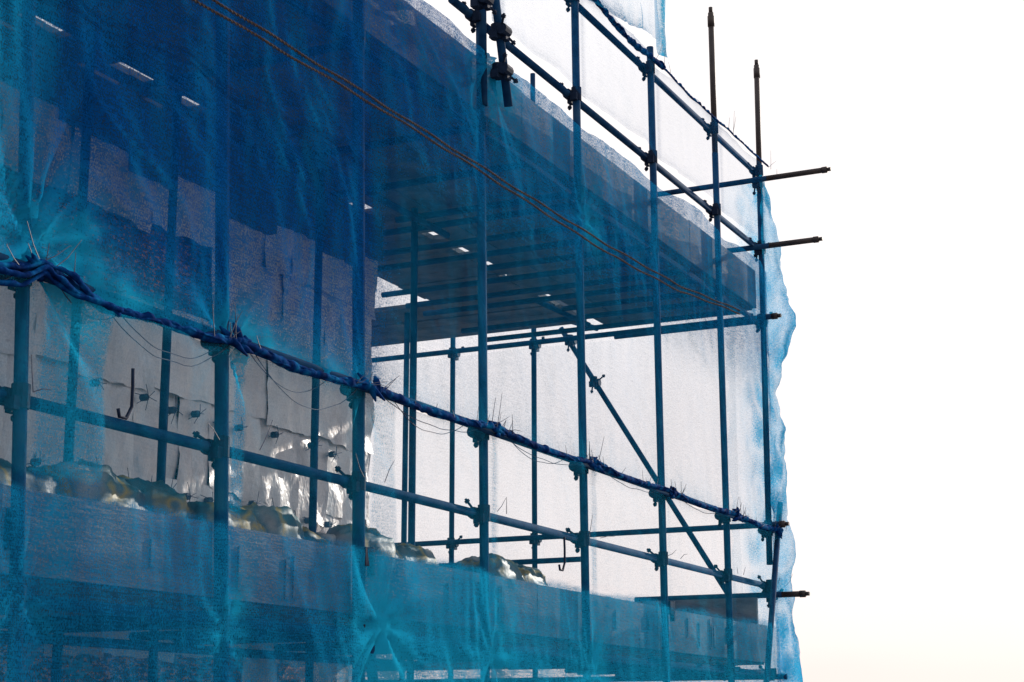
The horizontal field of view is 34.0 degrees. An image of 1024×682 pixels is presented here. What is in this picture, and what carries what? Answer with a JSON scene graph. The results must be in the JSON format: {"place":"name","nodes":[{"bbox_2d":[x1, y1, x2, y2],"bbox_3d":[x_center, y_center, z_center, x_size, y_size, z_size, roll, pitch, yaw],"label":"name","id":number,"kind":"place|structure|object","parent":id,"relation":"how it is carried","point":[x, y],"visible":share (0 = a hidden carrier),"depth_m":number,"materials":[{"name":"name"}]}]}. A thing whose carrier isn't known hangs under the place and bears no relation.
{"place":"outdoors","nodes":[
{"label":"outdoors","id":0,"kind":"place"},
{"bbox_2d":[0,126,304,681],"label":"walls","id":1,"kind":"structure","parent":0,"point":[126,657],"depth_m":9.25,"materials":[{"name":"grey concrete"}]},
{"bbox_2d":[0,83,376,681],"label":"insulation panels","id":2,"kind":"object","parent":1,"relation":"attached to","point":[192,387],"visible":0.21,"depth_m":9.54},
{"bbox_2d":[28,377,341,529],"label":"insulation fixings","id":3,"kind":"object","parent":2,"relation":"attached to","point":[197,413],"visible":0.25,"depth_m":9.45,"materials":[{"name":"plastic"}]},
{"bbox_2d":[0,22,383,263],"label":"eaves blocks","id":4,"kind":"structure","parent":1,"relation":"attached to","point":[291,220],"depth_m":9.80,"materials":[{"name":"grey concrete"}]},
{"bbox_2d":[42,0,1023,681],"label":"sky","id":5,"kind":"structure","parent":0,"point":[898,397],"materials":[{"name":"white"}]},
{"label":"ground","id":6,"kind":"structure","parent":0,"visible":0},
{"bbox_2d":[0,0,831,681],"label":"scaffolding","id":7,"kind":"object","parent":6,"relation":"on","point":[468,292],"visible":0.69,"depth_m":11.61,"materials":[{"name":"metal"}]},
{"bbox_2d":[0,458,58,493],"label":"debris sack","id":8,"kind":"object","parent":7,"relation":"on","point":[5,470],"visible":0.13,"depth_m":6.24,"materials":[{"name":"plastic"}]},
{"bbox_2d":[42,462,147,510],"bbox_3d":[-1.732,0.717,6.696,0.334,0.510,0.712,-6,-15,25],"label":"debris sack","id":9,"kind":"object","parent":7,"relation":"on","point":[114,487],"visible":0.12,"depth_m":6.68,"materials":[{"name":"plastic"}]},
{"bbox_2d":[118,475,190,518],"bbox_3d":[-1.571,0.820,7.086,0.341,0.486,0.604,-6,-15,25],"label":"debris sack","id":10,"kind":"object","parent":7,"relation":"on","point":[159,494],"visible":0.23,"depth_m":7.04,"materials":[{"name":"plastic"}]},
{"bbox_2d":[187,501,262,531],"bbox_3d":[-1.320,0.931,7.422,0.341,0.423,0.620,-6,-15,25],"label":"debris sack","id":11,"kind":"object","parent":7,"relation":"on","point":[246,519],"visible":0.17,"depth_m":7.33,"materials":[{"name":"plastic"}]},
{"bbox_2d":[240,502,304,539],"bbox_3d":[-1.172,0.996,7.810,0.343,0.474,0.652,-6,-15,25],"label":"debris sack","id":12,"kind":"object","parent":7,"relation":"on","point":[282,520],"visible":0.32,"depth_m":7.74,"materials":[{"name":"plastic"}]},
{"bbox_2d":[302,526,335,544],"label":"debris sack","id":13,"kind":"object","parent":7,"relation":"on","point":[308,533],"visible":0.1,"depth_m":8.16,"materials":[{"name":"plastic"}]},
{"bbox_2d":[326,523,404,558],"bbox_3d":[-0.772,1.163,8.522,0.349,0.471,0.718,-6,-15,25],"label":"debris sack","id":14,"kind":"object","parent":7,"relation":"on","point":[342,533],"visible":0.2,"depth_m":8.40,"materials":[{"name":"plastic"}]},
{"bbox_2d":[0,0,802,681],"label":"debris netting","id":15,"kind":"object","parent":7,"relation":"attached to","point":[64,252],"visible":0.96,"depth_m":7.56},
{"bbox_2d":[395,543,436,561],"bbox_3d":[-0.601,1.282,8.939,0.329,0.429,0.638,-6,-15,25],"label":"debris sack","id":16,"kind":"object","parent":7,"relation":"on","point":[411,551],"visible":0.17,"depth_m":8.93,"materials":[{"name":"plastic"}]},
{"bbox_2d":[191,0,739,314],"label":"twine line","id":17,"kind":"object","parent":7,"relation":"attached to","point":[345,87],"visible":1,"depth_m":8.73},
{"bbox_2d":[455,553,524,580],"bbox_3d":[-0.134,1.470,9.786,0.351,0.450,0.650,-6,-15,25],"label":"debris sack","id":18,"kind":"object","parent":7,"relation":"on","point":[499,565],"visible":0.25,"depth_m":9.66,"materials":[{"name":"plastic"}]},
{"bbox_2d":[515,563,546,583],"bbox_3d":[0.029,1.566,10.186,0.344,0.445,0.652,-6,-15,25],"label":"debris sack","id":19,"kind":"object","parent":7,"relation":"on","point":[532,574],"visible":0.13,"depth_m":10.16,"materials":[{"name":"plastic"}]}
]}

